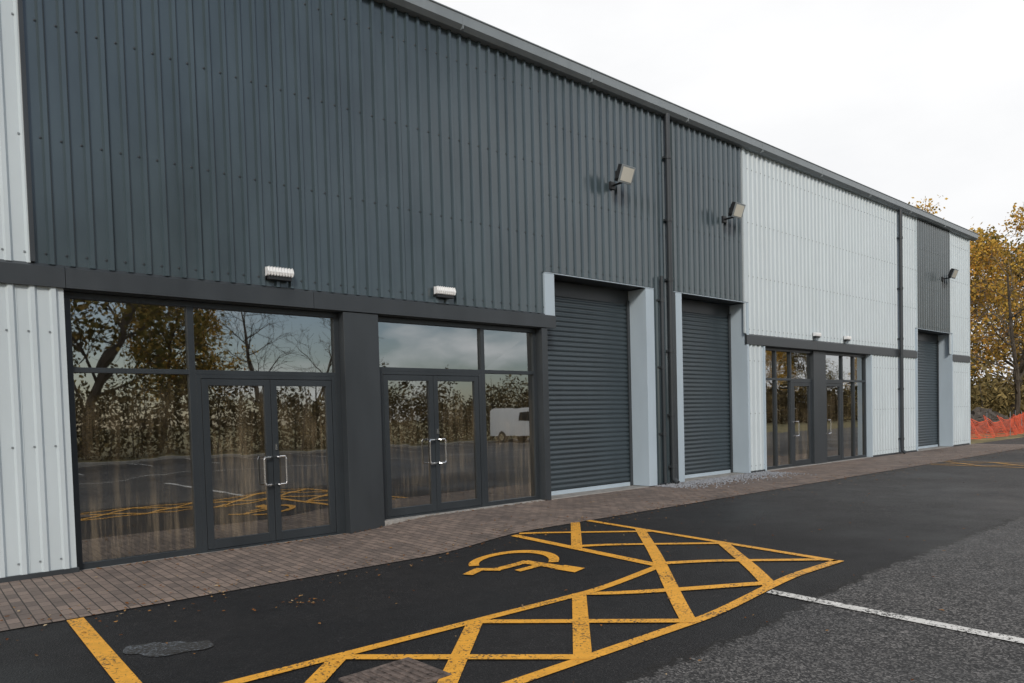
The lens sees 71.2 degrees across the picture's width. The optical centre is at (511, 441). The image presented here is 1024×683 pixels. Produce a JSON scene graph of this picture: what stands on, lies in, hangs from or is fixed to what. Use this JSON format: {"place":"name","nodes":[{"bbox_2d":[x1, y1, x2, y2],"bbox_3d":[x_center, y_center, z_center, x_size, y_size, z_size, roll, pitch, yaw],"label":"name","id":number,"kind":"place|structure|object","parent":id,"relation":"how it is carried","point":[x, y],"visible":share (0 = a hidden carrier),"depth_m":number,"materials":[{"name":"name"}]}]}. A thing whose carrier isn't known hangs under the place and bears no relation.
{"place":"outdoors","nodes":[
{"label":"outdoors","id":0,"kind":"place"},
{"bbox_2d":[0,437,1023,682],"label":"car park asphalt","id":1,"kind":"object","parent":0,"point":[960,561],"visible":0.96,"depth_m":6.10,"materials":[{"name":"black asphalt"}]},
{"bbox_2d":[123,640,213,656],"bbox_3d":[-2.558,1.534,5.296,0.668,0.001,0.351,-2,2,-3],"label":"grey paint patch","id":2,"kind":"object","parent":1,"relation":"on","point":[156,649],"visible":1,"depth_m":5.31,"materials":[{"name":"grey paint"}]},
{"bbox_2d":[339,657,451,682],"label":"drain cover","id":3,"kind":"object","parent":1,"relation":"on","point":[407,670],"visible":0.98,"depth_m":4.60,"materials":[{"name":"metal"}]},
{"bbox_2d":[66,520,841,682],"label":"yellow bay hatching","id":4,"kind":"object","parent":1,"relation":"on","point":[114,665],"visible":1,"depth_m":5.68,"materials":[{"name":"paint"}]},
{"bbox_2d":[0,445,1022,680],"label":"fallen leaves","id":5,"kind":"object","parent":1,"relation":"on","point":[455,553],"visible":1,"depth_m":8.47,"materials":[{"name":"orange plant"}]},
{"bbox_2d":[0,444,1023,630],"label":"block paving","id":6,"kind":"structure","parent":1,"relation":"on","point":[38,599],"depth_m":9.12,"materials":[{"name":"brick"}]},
{"bbox_2d":[17,0,970,443],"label":"corner flashings","id":7,"kind":"object","parent":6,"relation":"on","point":[25,126],"visible":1,"depth_m":7.86,"materials":[{"name":"paint"}]},
{"bbox_2d":[80,446,949,570],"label":"thresholds","id":8,"kind":"object","parent":6,"relation":"on","point":[402,519],"visible":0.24,"depth_m":13.76,"materials":[{"name":"concrete"}]},
{"bbox_2d":[655,471,815,488],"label":"loose gravel","id":9,"kind":"structure","parent":6,"relation":"on","point":[715,480],"depth_m":15.82,"materials":[{"name":"grey gravel"}]},
{"bbox_2d":[464,550,583,574],"bbox_3d":[0.154,1.331,7.965,1.301,0.063,1.087,-1,2,5],"label":"wheelchair symbol","id":10,"kind":"object","parent":1,"relation":"on","point":[552,557],"visible":1,"depth_m":7.86,"materials":[{"name":"yellow paint"}]},
{"bbox_2d":[766,590,1023,643],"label":"white parking line","id":11,"kind":"object","parent":1,"relation":"on","point":[931,622],"visible":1,"depth_m":5.34,"materials":[{"name":"paint"}]},
{"bbox_2d":[931,461,1023,467],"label":"yellow bay hatching","id":12,"kind":"object","parent":1,"relation":"on","point":[981,465],"visible":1,"depth_m":18.22,"materials":[{"name":"paint"}]},
{"bbox_2d":[213,431,1023,524],"bbox_3d":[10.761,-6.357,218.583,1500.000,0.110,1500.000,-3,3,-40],"label":"ground","id":13,"kind":"structure","parent":0,"point":[983,440],"depth_m":15.52,"materials":[{"name":"brown"}]},
{"bbox_2d":[70,299,331,561],"bbox_3d":[-6.473,-0.232,11.752,4.990,3.290,6.660,-3,3,-40],"label":"interior room","id":14,"kind":"object","parent":13,"relation":"on","point":[134,462],"visible":0.54,"depth_m":13.98,"materials":[{"name":"glass"}]},
{"bbox_2d":[378,322,528,507],"bbox_3d":[-3.150,-0.481,14.579,3.710,3.170,6.660,-3,3,-40],"label":"interior room","id":15,"kind":"object","parent":13,"relation":"on","point":[413,346],"visible":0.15,"depth_m":14.83,"materials":[{"name":"glass"}]},
{"bbox_2d":[543,272,951,446],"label":"backing wall","id":16,"kind":"structure","parent":13,"relation":"on","point":[742,303],"depth_m":34.87,"materials":[{"name":"grey metal"}]},
{"bbox_2d":[0,0,30,262],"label":"cladding light upper end","id":17,"kind":"object","parent":16,"relation":"attached to","point":[14,236],"visible":1,"depth_m":7.77,"materials":[{"name":"paint"}]},
{"bbox_2d":[0,283,76,577],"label":"wall cladding panel","id":18,"kind":"object","parent":16,"relation":"attached to","point":[37,526],"visible":1,"depth_m":7.92,"materials":[{"name":"paint"}]},
{"bbox_2d":[22,0,543,312],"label":"dark cladding","id":19,"kind":"structure","parent":16,"relation":"attached to","point":[371,148],"depth_m":9.76,"materials":[{"name":"paint"}]},
{"bbox_2d":[265,266,293,281],"bbox_3d":[-3.131,-2.259,9.628,0.360,0.168,0.118,-3,3,-40],"label":"bulkhead light","id":20,"kind":"object","parent":19,"relation":"attached to","point":[279,274],"visible":1,"depth_m":9.59,"materials":[{"name":"white plastic"}]},
{"bbox_2d":[433,286,455,298],"bbox_3d":[-1.069,-2.377,11.383,0.360,0.168,0.118,-3,3,-40],"label":"bulkhead light","id":21,"kind":"object","parent":19,"relation":"attached to","point":[444,292],"visible":1,"depth_m":11.34,"materials":[{"name":"white plastic"}]},
{"bbox_2d":[63,291,866,569],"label":"aluminium frames","id":22,"kind":"structure","parent":16,"relation":"attached to","point":[199,382],"depth_m":10.38,"materials":[{"name":"grey metal"}]},
{"bbox_2d":[263,419,830,485],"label":"door handles","id":23,"kind":"object","parent":22,"relation":"attached to","point":[264,463],"depth_m":9.86,"materials":[{"name":"metal"}]},
{"bbox_2d":[0,271,969,582],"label":"dark trims","id":24,"kind":"object","parent":16,"relation":"attached to","point":[362,419],"visible":0.69,"depth_m":10.64,"materials":[{"name":"grey metal"}]},
{"bbox_2d":[547,296,632,494],"bbox_3d":[1.432,-0.998,14.219,2.800,3.969,0.080,-3,3,-40],"label":"roller shutter","id":25,"kind":"object","parent":24,"relation":"attached to","point":[590,395],"visible":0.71,"depth_m":14.33,"materials":[{"name":"paint"}]},
{"bbox_2d":[918,341,938,448],"bbox_3d":[14.510,-1.744,25.350,3.200,3.969,0.080,-3,3,-40],"label":"roller shutter","id":26,"kind":"object","parent":24,"relation":"attached to","point":[928,394],"visible":0.66,"depth_m":25.79,"materials":[{"name":"paint"}]},
{"bbox_2d":[0,259,969,361],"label":"band flashing","id":27,"kind":"object","parent":16,"relation":"attached to","point":[96,281],"visible":0.92,"depth_m":9.74,"materials":[{"name":"grey metal"}]},
{"bbox_2d":[554,280,628,290],"bbox_3d":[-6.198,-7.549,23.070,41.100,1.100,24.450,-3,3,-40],"label":"lintel","id":28,"kind":"structure","parent":16,"relation":"on","point":[591,285],"depth_m":38.71,"materials":[{"name":"grey metal"}]},
{"bbox_2d":[538,66,652,287],"bbox_3d":[1.706,-4.961,13.818,3.120,3.650,0.046,-3,3,-40],"label":"wall cladding panel","id":29,"kind":"object","parent":16,"relation":"attached to","point":[594,226],"visible":1,"depth_m":13.68,"materials":[{"name":"grey metal"}]},
{"bbox_2d":[609,164,635,189],"bbox_3d":[2.090,-5.112,13.804,0.437,0.369,0.469,-3,3,-40],"label":"floodlight","id":30,"kind":"object","parent":29,"relation":"attached to","point":[624,173],"visible":1,"depth_m":13.66,"materials":[{"name":"black plastic"}]},
{"bbox_2d":[649,112,672,483],"bbox_3d":[3.191,-2.994,15.107,0.640,7.750,0.046,-3,3,-40],"label":"downpipe","id":31,"kind":"object","parent":16,"relation":"attached to","point":[658,194],"visible":0.7,"depth_m":15.03,"materials":[{"name":"grey metal"}]},
{"bbox_2d":[374,0,977,240],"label":"gutter","id":32,"kind":"object","parent":16,"relation":"attached to","point":[435,13],"visible":1,"depth_m":14.13,"materials":[{"name":"grey metal"}]},
{"bbox_2d":[670,119,742,300],"bbox_3d":[4.441,-5.117,16.145,2.790,3.650,0.046,-3,3,-40],"label":"wall cladding panel","id":33,"kind":"object","parent":16,"relation":"attached to","point":[705,194],"visible":1,"depth_m":16.05,"materials":[{"name":"paint"}]},
{"bbox_2d":[721,202,745,222],"bbox_3d":[5.020,-5.229,16.299,0.437,0.369,0.469,-3,3,-40],"label":"floodlight","id":34,"kind":"object","parent":33,"relation":"attached to","point":[736,209],"visible":1,"depth_m":16.15,"materials":[{"name":"black plastic"}]},
{"bbox_2d":[543,272,952,485],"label":"door reveals","id":35,"kind":"structure","parent":16,"relation":"attached to","point":[643,384],"depth_m":15.52,"materials":[{"name":"grey metal"}]},
{"bbox_2d":[682,311,732,477],"bbox_3d":[4.397,-1.167,16.743,2.565,3.969,0.080,-3,3,-40],"label":"roller shutter","id":36,"kind":"object","parent":35,"relation":"attached to","point":[707,395],"visible":0.69,"depth_m":16.94,"materials":[{"name":"paint"}]},
{"bbox_2d":[749,345,764,470],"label":"cladding light pier","id":37,"kind":"structure","parent":16,"relation":"attached to","point":[756,404],"depth_m":17.54,"materials":[{"name":"paint"}]},
{"bbox_2d":[656,113,906,483],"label":"downpipes","id":38,"kind":"object","parent":16,"relation":"attached to","point":[671,349],"visible":1,"depth_m":15.08,"materials":[{"name":"grey metal"}]},
{"bbox_2d":[808,351,826,463],"bbox_3d":[8.499,-0.946,19.865,0.700,3.116,0.150,-3,3,-40],"label":"entrance panel","id":39,"kind":"object","parent":16,"relation":"attached to","point":[817,366],"visible":0.89,"depth_m":19.75,"materials":[{"name":"grey metal"}]},
{"bbox_2d":[744,149,915,349],"bbox_3d":[9.507,-5.026,20.469,10.430,4.410,0.036,-3,3,-40],"label":"cladding light","id":40,"kind":"object","parent":16,"relation":"attached to","point":[822,257],"visible":0.97,"depth_m":19.62,"materials":[{"name":"paint"}]},
{"bbox_2d":[813,332,820,337],"bbox_3d":[8.244,-2.875,19.309,0.260,0.143,0.118,-3,3,-40],"label":"bulkhead light","id":41,"kind":"object","parent":40,"relation":"attached to","point":[816,334],"visible":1,"depth_m":19.25,"materials":[{"name":"white plastic"}]},
{"bbox_2d":[843,336,850,340],"bbox_3d":[9.613,-2.953,20.475,0.260,0.143,0.118,-3,3,-40],"label":"bulkhead light","id":42,"kind":"object","parent":40,"relation":"attached to","point":[846,338],"visible":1,"depth_m":20.42,"materials":[{"name":"white plastic"}]},
{"bbox_2d":[870,354,915,454],"bbox_3d":[12.229,-1.188,22.833,3.440,3.070,0.036,-3,3,-40],"label":"cladding light","id":43,"kind":"object","parent":16,"relation":"attached to","point":[886,398],"visible":0.91,"depth_m":22.67,"materials":[{"name":"paint"}]},
{"bbox_2d":[917,219,949,332],"bbox_3d":[14.643,-5.698,24.829,3.010,3.650,0.046,-3,3,-40],"label":"wall cladding panel","id":44,"kind":"object","parent":16,"relation":"attached to","point":[933,265],"visible":1,"depth_m":24.81,"materials":[{"name":"paint"}]},
{"bbox_2d":[941,268,958,280],"bbox_3d":[15.366,-5.869,25.103,0.437,0.369,0.469,-3,3,-40],"label":"floodlight","id":45,"kind":"object","parent":44,"relation":"attached to","point":[952,273],"visible":1,"depth_m":24.93,"materials":[{"name":"grey plastic"}]},
{"bbox_2d":[950,232,968,355],"bbox_3d":[16.571,-5.428,26.481,1.960,4.410,0.036,-3,3,-40],"label":"wall cladding panel","id":46,"kind":"object","parent":16,"relation":"attached to","point":[959,253],"visible":1,"depth_m":26.52,"materials":[{"name":"paint"}]},
{"bbox_2d":[953,361,969,444],"bbox_3d":[16.752,-1.446,26.682,1.770,3.070,0.036,-3,3,-40],"label":"wall cladding panel","id":47,"kind":"object","parent":16,"relation":"attached to","point":[960,402],"visible":1,"depth_m":26.70,"materials":[{"name":"paint"}]},
{"bbox_2d":[726,351,808,469],"bbox_3d":[5.002,-0.946,21.517,3.160,3.170,6.660,-3,3,-40],"label":"interior room","id":48,"kind":"object","parent":13,"relation":"on","point":[799,364],"depth_m":20.57,"materials":[{"name":"glass"}]},
{"bbox_2d":[826,355,860,456],"bbox_3d":[7.445,-1.085,23.596,3.220,3.170,6.660,-3,3,-40],"label":"interior room","id":49,"kind":"object","parent":13,"relation":"on","point":[832,369],"depth_m":22.53,"materials":[{"name":"glass"}]},
{"bbox_2d":[908,195,977,329],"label":"autumn tree","id":50,"kind":"object","parent":13,"relation":"on","point":[929,206],"visible":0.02,"depth_m":50.82,"materials":[{"name":"yellow plant"}]},
{"bbox_2d":[971,407,1020,433],"bbox_3d":[26.373,-1.104,40.035,7.455,1.702,3.961,-3,3,-40],"label":"rubble mound","id":51,"kind":"object","parent":13,"relation":"on","point":[977,413],"visible":0.39,"depth_m":38.80,"materials":[{"name":"stone"}]},
{"bbox_2d":[969,217,1023,383],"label":"autumn tree","id":52,"kind":"object","parent":13,"relation":"on","point":[976,261],"visible":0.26,"depth_m":45.61,"materials":[{"name":"yellow plant"}]},
{"bbox_2d":[970,350,1023,423],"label":"undergrowth","id":53,"kind":"object","parent":13,"relation":"on","point":[991,393],"visible":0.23,"depth_m":43.24,"materials":[{"name":"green plant"}]},
{"bbox_2d":[970,243,1023,417],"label":"bare tree","id":54,"kind":"object","parent":13,"relation":"on","point":[1017,376],"visible":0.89,"depth_m":40.28,"materials":[{"name":"brown plant"}]},
{"bbox_2d":[970,202,1023,417],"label":"autumn tree","id":55,"kind":"object","parent":13,"relation":"on","point":[1020,227],"visible":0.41,"depth_m":46.79,"materials":[{"name":"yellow plant"}]},
{"bbox_2d":[970,227,1023,392],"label":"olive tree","id":56,"kind":"object","parent":13,"relation":"on","point":[1006,270],"visible":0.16,"depth_m":53.86,"materials":[{"name":"green plant"}]},
{"bbox_2d":[971,410,1023,438],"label":"orange netting fence","id":57,"kind":"object","parent":13,"relation":"on","point":[1017,420],"visible":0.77,"depth_m":33.11,"materials":[{"name":"orange plastic"}]},
{"bbox_2d":[974,252,1023,380],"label":"autumn tree","id":58,"kind":"object","parent":13,"relation":"on","point":[1018,327],"visible":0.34,"depth_m":51.90,"materials":[{"name":"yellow plant"}]},
{"bbox_2d":[434,0,1023,382],"label":"sky","id":59,"kind":"structure","parent":0,"point":[902,100],"materials":[{"name":"white"}]}
]}

